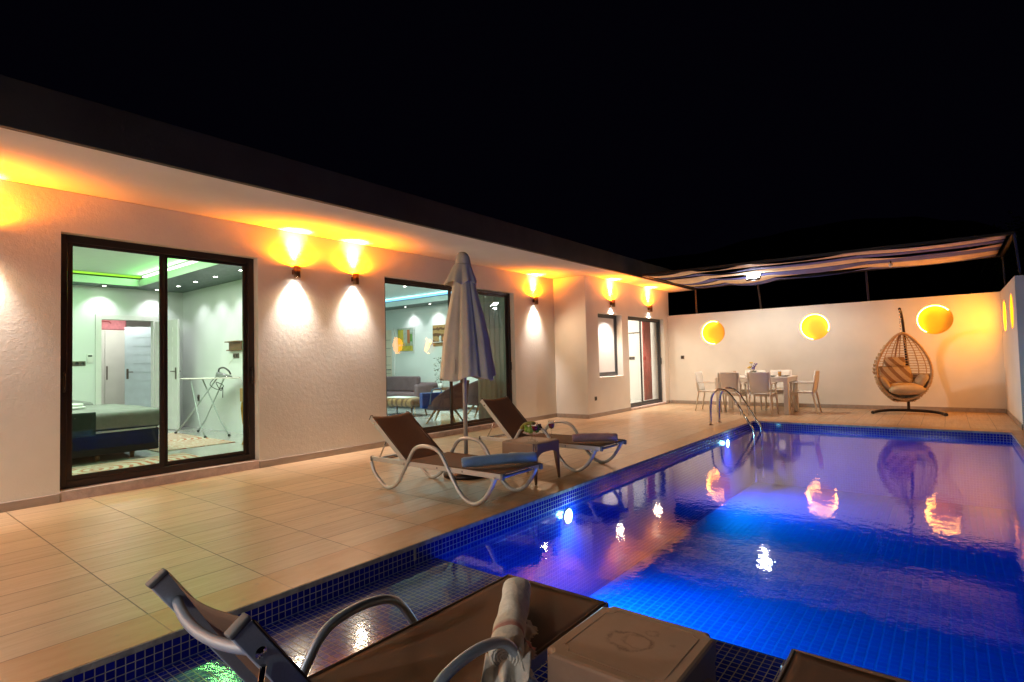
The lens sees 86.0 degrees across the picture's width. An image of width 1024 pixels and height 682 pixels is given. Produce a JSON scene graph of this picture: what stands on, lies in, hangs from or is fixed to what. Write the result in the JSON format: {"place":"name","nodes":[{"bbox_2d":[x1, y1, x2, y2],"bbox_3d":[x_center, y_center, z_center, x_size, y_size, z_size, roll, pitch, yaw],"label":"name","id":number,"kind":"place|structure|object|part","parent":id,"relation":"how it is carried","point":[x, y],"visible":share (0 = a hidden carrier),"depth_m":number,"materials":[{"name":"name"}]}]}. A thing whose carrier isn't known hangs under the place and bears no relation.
{"place":"outdoors","nodes":[
{"label":"outdoors","id":0,"kind":"place"},
{"bbox_2d":[155,319,179,429],"bbox_3d":[-6.617,0.643,10.534,0.800,2.080,0.138,-3,-2,31],"label":"interior door","id":1,"kind":"structure","parent":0,"point":[174,374],"depth_m":10.40,"materials":[{"name":"white wood"}]},
{"bbox_2d":[155,319,179,429],"bbox_3d":[-6.617,0.643,10.534,0.800,2.080,0.040,-3,-2,31],"label":"door leaf","id":2,"kind":"structure","parent":1,"relation":"in","point":[174,425],"depth_m":10.38,"materials":[{"name":"white wood"}]},
{"bbox_2d":[240,388,242,444],"bbox_3d":[-3.609,1.117,8.184,0.762,0.845,0.530,-3,-3,38],"label":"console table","id":3,"kind":"object","parent":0,"point":[241,395],"visible":0.1,"depth_m":8.19,"materials":[{"name":"brown wood"}]},
{"bbox_2d":[0,413,739,662],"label":"deck","id":4,"kind":"structure","parent":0,"point":[72,569],"depth_m":4.39,"materials":[{"name":"beige tile"}]},
{"bbox_2d":[369,411,542,505],"bbox_3d":[-0.618,1.103,5.379,1.834,0.721,0.629,-3,-3,38],"label":"sun lounger","id":5,"kind":"object","parent":4,"relation":"on","point":[409,439],"visible":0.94,"depth_m":5.47,"materials":[{"name":"fabric"}]},
{"bbox_2d":[461,452,536,467],"bbox_3d":[-0.114,1.068,4.960,0.682,0.099,0.120,-1,-2,-15],"label":"rolled towel","id":6,"kind":"object","parent":5,"relation":"on","point":[497,459],"visible":1,"depth_m":4.91,"materials":[{"name":"blue fabric"}]},
{"bbox_2d":[440,252,495,479],"bbox_3d":[-0.509,0.244,6.093,0.680,2.476,0.600,-3,-3,38],"label":"parasol","id":7,"kind":"object","parent":4,"relation":"on","point":[466,350],"visible":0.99,"depth_m":5.94,"materials":[{"name":"fabric"}]},
{"bbox_2d":[502,436,559,484],"bbox_3d":[0.202,1.250,5.805,0.455,0.410,0.455,-3,-3,38],"label":"side table","id":8,"kind":"object","parent":4,"relation":"on","point":[538,446],"visible":0.83,"depth_m":5.70,"materials":[{"name":"beige plastic"}]},
{"bbox_2d":[479,396,626,471],"bbox_3d":[0.445,1.091,6.680,1.783,0.786,0.629,-3,-3,38],"label":"sun lounger","id":9,"kind":"object","parent":4,"relation":"on","point":[506,415],"visible":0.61,"depth_m":6.85,"materials":[{"name":"fabric"}]},
{"bbox_2d":[572,433,617,441],"bbox_3d":[0.939,1.093,6.231,0.507,0.099,0.120,-2,-2,4],"label":"rolled towel","id":10,"kind":"object","parent":9,"relation":"on","point":[588,437],"visible":1,"depth_m":6.19,"materials":[{"name":"fabric"}]},
{"bbox_2d":[708,387,764,482],"bbox_3d":[4.041,1.651,9.915,0.827,1.616,0.584,-3,-3,38],"label":"pool ladder","id":11,"kind":"object","parent":4,"relation":"attached to","point":[755,452],"visible":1,"depth_m":9.84,"materials":[{"name":"metal"}]},
{"bbox_2d":[386,328,395,375],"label":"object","id":12,"kind":"structure","parent":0,"point":[390,353],"depth_m":15.81,"materials":[{"name":"white wood"}]},
{"bbox_2d":[386,330,391,375],"bbox_3d":[-3.783,0.762,16.049,1.000,2.120,0.030,-3,-3,38],"label":"door leaf","id":13,"kind":"structure","parent":12,"relation":"in","point":[388,332],"depth_m":15.85,"materials":[{"name":"white wood"}]},
{"bbox_2d":[131,558,785,681],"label":"pool shelf","id":14,"kind":"object","parent":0,"point":[424,589],"visible":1,"depth_m":2.90,"materials":[{"name":"blue tile"}]},
{"bbox_2d":[145,568,608,681],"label":"sun lounger","id":15,"kind":"object","parent":14,"relation":"on","point":[455,641],"visible":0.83,"depth_m":2.04,"materials":[{"name":"metal"}]},
{"bbox_2d":[481,577,538,681],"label":"rolled towel","id":16,"kind":"object","parent":15,"relation":"on","point":[500,664],"visible":0.97,"depth_m":2.04,"materials":[{"name":"beige fabric"}]},
{"bbox_2d":[547,606,715,681],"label":"side table","id":17,"kind":"object","parent":14,"relation":"on","point":[610,644],"visible":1,"depth_m":1.93,"materials":[{"name":"beige plastic"}]},
{"bbox_2d":[775,649,911,681],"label":"sun lounger","id":18,"kind":"object","parent":14,"relation":"on","point":[800,666],"visible":1,"depth_m":1.91,"materials":[{"name":"metal"}]},
{"bbox_2d":[0,0,1023,259],"label":"sky","id":19,"kind":"structure","parent":0,"point":[635,129],"materials":[{"name":"black"}]},
{"bbox_2d":[589,482,1023,681],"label":"pool floor","id":20,"kind":"structure","parent":0,"point":[913,590],"depth_m":5.75,"materials":[{"name":"blue tile"}]},
{"bbox_2d":[622,403,1023,430],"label":"deck","id":21,"kind":"structure","parent":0,"point":[995,421],"depth_m":10.77,"materials":[{"name":"beige tile"}]},
{"bbox_2d":[694,371,724,410],"bbox_3d":[4.558,1.151,12.677,0.560,0.894,0.498,-3,-3,38],"label":"dining chair","id":22,"kind":"object","parent":21,"relation":"on","point":[700,382],"visible":0.71,"depth_m":12.69,"materials":[{"name":"white plastic"}]},
{"bbox_2d":[717,372,747,414],"bbox_3d":[4.777,1.117,11.891,0.498,0.894,0.560,-3,-3,38],"label":"dining chair","id":23,"kind":"object","parent":21,"relation":"on","point":[728,379],"visible":0.81,"depth_m":11.72,"materials":[{"name":"white plastic"}]},
{"bbox_2d":[739,370,767,409],"bbox_3d":[5.621,1.129,12.794,0.498,0.894,0.560,-3,-3,38],"label":"dining chair","id":24,"kind":"object","parent":21,"relation":"on","point":[743,390],"visible":0.14,"depth_m":12.74,"materials":[{"name":"white plastic"}]},
{"bbox_2d":[715,375,798,414],"bbox_3d":[5.401,1.167,12.111,1.480,0.775,0.970,-3,-3,38],"label":"dining table","id":25,"kind":"object","parent":21,"relation":"on","point":[786,380],"visible":0.65,"depth_m":11.79,"materials":[{"name":"white plastic"}]},
{"bbox_2d":[747,362,756,371],"bbox_3d":[5.328,0.621,12.121,0.188,0.318,0.216,-1,-2,-23],"label":"flower pot","id":26,"kind":"object","parent":25,"relation":"on","point":[749,367],"visible":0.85,"depth_m":12.12,"materials":[{"name":"ceramic"}]},
{"bbox_2d":[747,372,778,415],"bbox_3d":[5.243,1.092,11.497,0.498,0.894,0.560,-3,-3,38],"label":"dining chair","id":27,"kind":"object","parent":21,"relation":"on","point":[758,382],"visible":1,"depth_m":11.34,"materials":[{"name":"white plastic"}]},
{"bbox_2d":[765,370,793,409],"bbox_3d":[6.059,1.106,12.447,0.498,0.894,0.560,-3,-3,38],"label":"dining chair","id":28,"kind":"object","parent":21,"relation":"on","point":[779,385],"visible":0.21,"depth_m":12.59,"materials":[{"name":"white plastic"}]},
{"bbox_2d":[789,370,821,413],"bbox_3d":[6.193,1.072,11.600,0.560,0.894,0.498,-3,-3,38],"label":"dining chair","id":29,"kind":"object","parent":21,"relation":"on","point":[815,381],"visible":1,"depth_m":11.53,"materials":[{"name":"white plastic"}]},
{"bbox_2d":[667,292,1006,412],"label":"boundary wall","id":30,"kind":"structure","parent":21,"relation":"on","point":[960,340],"depth_m":12.26,"materials":[{"name":"paint"}]},
{"bbox_2d":[801,314,828,338],"bbox_3d":[7.035,-0.332,12.759,0.590,0.588,0.015,-3,-3,38],"label":"niche lamp","id":31,"kind":"object","parent":30,"relation":"attached to","point":[813,314],"visible":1,"depth_m":12.80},
{"bbox_2d":[642,231,1021,313],"bbox_3d":[6.153,-1.197,11.223,6.101,0.675,3.530,-3,-3,38],"label":"pergola","id":32,"kind":"object","parent":30,"relation":"on","point":[770,273],"visible":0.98,"depth_m":10.51,"materials":[{"name":"metal"}]},
{"bbox_2d":[746,273,760,280],"bbox_3d":[5.232,-1.396,11.892,0.302,0.182,0.172,-3,-3,38],"label":"floodlight","id":33,"kind":"object","parent":32,"relation":"attached to","point":[750,277],"visible":0.9,"depth_m":11.85,"materials":[{"name":"metal"}]},
{"bbox_2d":[917,305,947,331],"bbox_3d":[8.734,-0.465,11.395,0.532,0.555,0.015,-3,-3,38],"label":"niche lamp","id":34,"kind":"object","parent":30,"relation":"attached to","point":[923,309],"visible":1,"depth_m":11.49,"materials":[{"name":"white plastic"}]},
{"bbox_2d":[871,308,947,415],"bbox_3d":[7.935,0.393,11.042,1.234,2.131,0.874,-3,-3,38],"label":"egg chair","id":35,"kind":"object","parent":21,"relation":"on","point":[908,399],"visible":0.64,"depth_m":11.02,"materials":[{"name":"wicker"}]},
{"bbox_2d":[879,376,890,389],"bbox_3d":[7.514,0.847,11.120,0.229,0.291,0.360,-2,-2,16],"label":"side cushion","id":36,"kind":"object","parent":35,"relation":"on","point":[886,385],"visible":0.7,"depth_m":10.97,"materials":[{"name":"beige fabric"}]},
{"bbox_2d":[884,357,904,366],"bbox_3d":[7.856,0.433,11.271,0.380,0.217,0.130,-2,-2,16],"label":"head cushion","id":37,"kind":"object","parent":35,"relation":"on","point":[894,361],"visible":1,"depth_m":11.23,"materials":[{"name":"fabric"}]},
{"bbox_2d":[887,383,927,394],"bbox_3d":[7.851,0.953,10.976,0.640,0.233,0.537,-2,-2,16],"label":"seat cushion","id":38,"kind":"object","parent":35,"relation":"on","point":[905,388],"visible":0.94,"depth_m":10.78,"materials":[{"name":"beige fabric"}]},
{"bbox_2d":[878,366,912,383],"bbox_3d":[7.827,0.702,11.209,0.600,0.380,0.211,-2,-2,17],"label":"back cushion","id":39,"kind":"object","parent":38,"relation":"on","point":[903,374],"visible":0.82,"depth_m":11.14,"materials":[{"name":"fabric"}]},
{"bbox_2d":[913,374,928,386],"bbox_3d":[8.155,0.805,10.963,0.229,0.291,0.400,-2,-2,17],"label":"side cushion","id":40,"kind":"object","parent":35,"relation":"on","point":[921,379],"visible":0.77,"depth_m":10.83,"materials":[{"name":"beige fabric"}]},
{"bbox_2d":[1000,275,1023,429],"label":"boundary wall","id":41,"kind":"structure","parent":21,"relation":"on","point":[1012,300],"depth_m":8.98,"materials":[{"name":"paint"}]},
{"bbox_2d":[639,216,1023,315],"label":"hill","id":42,"kind":"structure","parent":0,"point":[945,279],"depth_m":159.05,"materials":[{"name":"black"}]},
{"label":"ground","id":43,"kind":"structure","parent":0,"visible":0},
{"bbox_2d":[0,75,695,512],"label":"villa","id":44,"kind":"object","parent":43,"relation":"on","point":[132,211],"visible":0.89,"depth_m":7.20,"materials":[{"name":"white paint"}]},
{"bbox_2d":[72,361,85,365],"bbox_3d":[-7.776,0.405,9.808,0.018,0.085,0.255,-3,-3,38],"label":"light switch","id":45,"kind":"object","parent":44,"relation":"attached to","point":[78,363],"visible":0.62,"depth_m":9.83,"materials":[{"name":"brown plastic"}]},
{"bbox_2d":[87,354,92,362],"bbox_3d":[-7.658,0.317,9.958,0.023,0.160,0.090,-3,-3,38],"label":"thermostat","id":46,"kind":"object","parent":44,"relation":"attached to","point":[89,358],"visible":1,"depth_m":9.95,"materials":[{"name":"white plastic"}]},
{"bbox_2d":[101,330,124,404],"bbox_3d":[-9.481,0.791,12.129,0.735,2.060,2.050,-3,-3,38],"label":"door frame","id":47,"kind":"object","parent":44,"relation":"on","point":[113,370],"visible":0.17,"depth_m":12.28,"materials":[{"name":"white wood"}]},
{"bbox_3d":[-9.185,0.762,11.953,0.017,1.990,0.510,-3,-3,38],"label":"wardrobe door","id":48,"kind":"part","parent":47,"relation":"part of","materials":[{"name":"white wood"}]},
{"bbox_2d":[102,320,125,329],"bbox_3d":[-9.278,-0.364,12.339,0.588,0.250,0.900,-3,-3,38],"label":"storage box","id":49,"kind":"object","parent":47,"relation":"on","point":[113,325],"visible":0.24,"depth_m":12.34,"materials":[{"name":"pink fabric"}]},
{"bbox_3d":[-8.862,0.769,12.360,0.017,1.990,0.510,-3,-3,38],"label":"wardrobe door","id":50,"kind":"part","parent":47,"relation":"part of","materials":[{"name":"white wood"}]},
{"bbox_2d":[72,404,158,461],"bbox_3d":[-6.454,1.244,6.985,2.121,0.635,2.960,-3,-3,38],"label":"bed","id":51,"kind":"object","parent":44,"relation":"on","point":[101,429],"visible":0.52,"depth_m":7.10,"materials":[{"name":"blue fabric"}]},
{"bbox_2d":[72,404,85,409],"bbox_3d":[-6.289,0.926,7.715,0.440,0.075,0.280,-2,-2,15],"label":"folded towel","id":52,"kind":"object","parent":51,"relation":"on","point":[77,406],"visible":0.3,"depth_m":7.69,"materials":[{"name":"white fabric"}]},
{"bbox_2d":[72,400,92,405],"bbox_3d":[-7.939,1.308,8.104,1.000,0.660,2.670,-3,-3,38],"label":"pillow","id":53,"kind":"object","parent":51,"relation":"on","point":[84,403],"visible":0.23,"depth_m":8.78,"materials":[{"name":"white fabric"}]},
{"bbox_2d":[72,453,200,474],"bbox_3d":[-4.827,1.494,6.355,0.870,0.008,2.200,-3,-3,38],"label":"rug","id":54,"kind":"object","parent":44,"relation":"on","point":[115,465],"visible":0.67,"depth_m":6.69,"materials":[{"name":"beige carpet"}]},
{"bbox_2d":[125,327,150,406],"bbox_3d":[-8.059,0.733,12.047,0.750,2.080,0.138,-1,-2,-17],"label":"interior door","id":55,"kind":"structure","parent":44,"relation":"attached to","point":[137,365],"depth_m":12.00,"materials":[{"name":"white wood"}]},
{"bbox_2d":[125,327,150,404],"bbox_3d":[-8.059,0.733,12.047,0.750,2.080,0.040,-1,-2,-17],"label":"door leaf","id":56,"kind":"structure","parent":55,"relation":"in","point":[129,348],"depth_m":11.99,"materials":[{"name":"white wood"}]},
{"bbox_2d":[60,234,254,489],"bbox_3d":[-3.857,0.207,6.149,0.109,2.520,1.950,-3,-3,38],"label":"sliding door","id":57,"kind":"structure","parent":44,"relation":"in","point":[67,480],"depth_m":6.09,"materials":[{"name":"brown metal"}]},
{"bbox_2d":[147,432,233,451],"bbox_3d":[-5.509,1.598,8.776,2.350,0.008,1.050,-3,-3,38],"label":"rug","id":58,"kind":"object","parent":44,"relation":"on","point":[177,441],"visible":0.43,"depth_m":8.54,"materials":[{"name":"beige carpet"}]},
{"bbox_2d":[174,377,239,437],"bbox_3d":[-5.303,1.135,9.557,1.367,0.989,0.566,-3,-3,38],"label":"ironing board","id":59,"kind":"object","parent":44,"relation":"on","point":[196,405],"visible":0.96,"depth_m":9.46,"materials":[{"name":"white metal"}]},
{"bbox_2d":[210,367,231,397],"bbox_3d":[-4.974,0.704,9.405,0.380,0.521,0.174,-2,-2,17],"label":"iron","id":60,"kind":"object","parent":59,"relation":"on","point":[219,374],"visible":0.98,"depth_m":9.39,"materials":[{"name":"metal"}]},
{"bbox_2d":[224,340,241,350],"bbox_3d":[-4.930,0.086,9.713,0.480,0.170,0.100,-3,-3,38],"label":"wall shelf","id":61,"kind":"object","parent":44,"relation":"attached to","point":[235,345],"depth_m":9.69,"materials":[{"name":"brown wood"}]},
{"bbox_2d":[292,265,300,277],"bbox_3d":[-2.840,-0.908,7.227,0.118,0.155,0.086,-3,-3,38],"label":"wall lamp","id":62,"kind":"object","parent":44,"relation":"attached to","point":[296,272],"visible":1,"depth_m":7.18,"materials":[{"name":"brown metal"}]},
{"bbox_2d":[351,273,358,284],"bbox_3d":[-2.269,-0.896,7.947,0.118,0.155,0.086,-3,-3,38],"label":"wall lamp","id":63,"kind":"object","parent":44,"relation":"attached to","point":[355,279],"visible":1,"depth_m":7.90,"materials":[{"name":"brown metal"}]},
{"bbox_2d":[396,326,414,352],"bbox_3d":[-2.996,-0.030,15.436,0.740,0.720,0.032,-3,-3,38],"label":"picture","id":64,"kind":"object","parent":44,"relation":"attached to","point":[405,337],"visible":1,"depth_m":15.42},
{"bbox_2d":[407,330,409,342],"bbox_3d":[-2.896,-0.126,15.351,0.110,0.380,0.003,-3,-3,38],"label":"orange door","id":65,"kind":"structure","parent":64,"relation":"in","point":[408,331],"depth_m":15.35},
{"bbox_2d":[387,396,426,414],"bbox_3d":[-2.401,1.453,12.242,1.170,0.403,0.540,-3,-3,38],"label":"coffee table","id":66,"kind":"object","parent":44,"relation":"on","point":[402,401],"visible":0.59,"depth_m":11.94,"materials":[{"name":"fabric"}]},
{"bbox_2d":[387,376,437,408],"bbox_3d":[-3.104,1.360,14.690,2.540,0.806,0.800,-3,-3,38],"label":"sofa","id":67,"kind":"object","parent":44,"relation":"on","point":[413,386],"visible":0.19,"depth_m":14.50,"materials":[{"name":"grey fabric"}]},
{"bbox_2d":[427,324,444,345],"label":"picture","id":68,"kind":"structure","parent":44,"relation":"attached to","point":[438,333],"depth_m":14.59,"materials":[{"name":"wood"}]},
{"bbox_2d":[426,380,469,423],"bbox_3d":[-1.264,1.167,10.618,0.900,0.812,0.938,-2,-2,8],"label":"armchair","id":69,"kind":"object","parent":44,"relation":"on","point":[440,402],"visible":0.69,"depth_m":10.25,"materials":[{"name":"brown fabric"}]},
{"bbox_2d":[420,388,441,408],"bbox_3d":[-1.492,1.085,10.484,0.510,0.382,0.200,0,-2,-27],"label":"shopping bag","id":70,"kind":"object","parent":69,"relation":"on","point":[426,399],"visible":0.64,"depth_m":10.35,"materials":[{"name":"blue plastic"}]},
{"bbox_2d":[384,277,511,432],"bbox_3d":[-1.024,0.286,9.721,0.109,2.520,3.210,-3,-3,38],"label":"sliding door","id":71,"kind":"structure","parent":44,"relation":"in","point":[506,296],"depth_m":10.02,"materials":[{"name":"brown metal"}]},
{"bbox_2d":[432,387,476,406],"bbox_3d":[-1.394,1.399,13.825,2.310,0.450,0.510,-3,-3,38],"label":"table","id":72,"kind":"object","parent":44,"relation":"on","point":[439,390],"visible":0.11,"depth_m":13.85,"materials":[{"name":"white wood"}]},
{"bbox_2d":[433,358,445,387],"bbox_3d":[-1.812,0.788,13.860,0.389,0.791,0.363,-3,-3,38],"label":"potted plant","id":73,"kind":"object","parent":72,"relation":"on","point":[440,384],"visible":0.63,"depth_m":13.83,"materials":[{"name":"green plant"}]},
{"bbox_2d":[467,380,478,417],"bbox_3d":[-0.602,1.187,11.599,0.938,0.812,0.900,-1,-2,-22],"label":"armchair","id":74,"kind":"object","parent":44,"relation":"on","point":[473,395],"visible":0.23,"depth_m":11.23,"materials":[{"name":"grey fabric"}]},
{"bbox_2d":[478,295,505,418],"bbox_3d":[-0.256,0.210,11.207,0.063,2.660,1.352,-3,-3,38],"label":"sheer curtain","id":75,"kind":"object","parent":44,"relation":"hanging from","point":[494,317],"visible":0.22,"depth_m":11.11,"materials":[{"name":"grey fabric"}]},
{"bbox_2d":[533,297,537,304],"bbox_3d":[0.492,-0.839,11.429,0.118,0.155,0.086,-3,-3,38],"label":"wall lamp","id":76,"kind":"object","parent":44,"relation":"attached to","point":[535,300],"visible":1,"depth_m":11.38,"materials":[{"name":"brown metal"}]},
{"bbox_2d":[598,314,617,376],"bbox_3d":[2.094,0.098,12.479,0.070,1.410,1.120,-3,-3,38],"label":"window","id":77,"kind":"structure","parent":44,"relation":"in","point":[607,330],"depth_m":12.59,"materials":[{"name":"glass"}]},
{"bbox_2d":[610,300,614,306],"bbox_3d":[2.273,-0.848,12.391,0.118,0.155,0.086,-3,-3,38],"label":"wall lamp","id":78,"kind":"object","parent":44,"relation":"attached to","point":[612,303],"visible":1,"depth_m":12.35,"materials":[{"name":"brown metal"}]},
{"bbox_2d":[628,316,662,407],"bbox_3d":[3.346,0.515,13.936,0.109,2.210,2.090,-3,-3,38],"label":"sliding door","id":79,"kind":"structure","parent":44,"relation":"in","point":[659,360],"depth_m":14.41,"materials":[{"name":"metal"}]},
{"bbox_2d":[642,322,652,399],"bbox_3d":[3.641,0.334,14.797,0.063,2.480,0.523,-3,-3,38],"label":"red curtain","id":80,"kind":"object","parent":44,"relation":"hanging from","point":[647,364],"visible":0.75,"depth_m":14.75,"materials":[{"name":"red fabric"}]},
{"bbox_2d":[128,430,1023,681],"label":"pool side wall","id":81,"kind":"structure","parent":43,"relation":"in","point":[603,538],"depth_m":6.07,"materials":[{"name":"blue tile"}]},
{"bbox_2d":[59,423,1023,681],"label":"pool side wall","id":82,"kind":"structure","parent":81,"relation":"on","point":[143,662],"depth_m":3.45,"materials":[{"name":"blue tile"}]},
{"bbox_2d":[0,418,1023,681],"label":"pool coping","id":83,"kind":"object","parent":82,"relation":"on","point":[58,658],"visible":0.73,"depth_m":3.30,"materials":[{"name":"orange tile"}]},
{"bbox_2d":[38,421,1023,681],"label":"cement edge","id":84,"kind":"object","parent":82,"relation":"on","point":[184,631],"visible":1,"depth_m":3.49,"materials":[{"name":"grey concrete"}]},
{"bbox_2d":[563,508,572,523],"bbox_3d":[0.542,1.689,5.298,0.014,0.150,0.150,-3,-3,38],"label":"pool lamp","id":85,"kind":"object","parent":81,"relation":"attached to","point":[567,516],"visible":1,"depth_m":5.29,"materials":[{"name":"white plastic"}]},
{"bbox_2d":[754,428,1015,510],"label":"pool end wall","id":86,"kind":"structure","parent":43,"relation":"in","point":[969,472],"depth_m":9.05,"materials":[{"name":"blue tile"}]},
{"bbox_2d":[753,422,1011,441],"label":"pool end wall","id":87,"kind":"structure","parent":86,"relation":"on","point":[923,433],"depth_m":9.08,"materials":[{"name":"blue tile"}]},
{"bbox_3d":[0.209,1.005,5.791,0.196,0.082,0.196,-3,-3,38],"label":"fruit stand","id":88,"kind":"object","parent":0,"visible":0},
{"bbox_2d":[527,424,533,433],"bbox_3d":[0.194,0.918,5.746,0.072,0.101,0.071,-3,-3,38],"label":"pear","id":89,"kind":"object","parent":88,"relation":"on","point":[529,430],"visible":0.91,"depth_m":5.72,"materials":[{"name":"green food"}]},
{"bbox_3d":[0.160,0.923,5.792,0.073,0.094,0.071,-3,-3,38],"label":"pear","id":90,"kind":"object","parent":88,"relation":"on","visible":0},
{"bbox_2d":[520,421,535,428],"bbox_3d":[0.164,0.895,5.834,0.170,0.089,0.089,-3,-3,38],"label":"banana bunch","id":91,"kind":"object","parent":90,"relation":"on","point":[527,423],"visible":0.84,"depth_m":5.80,"materials":[{"name":"food"}]}
]}

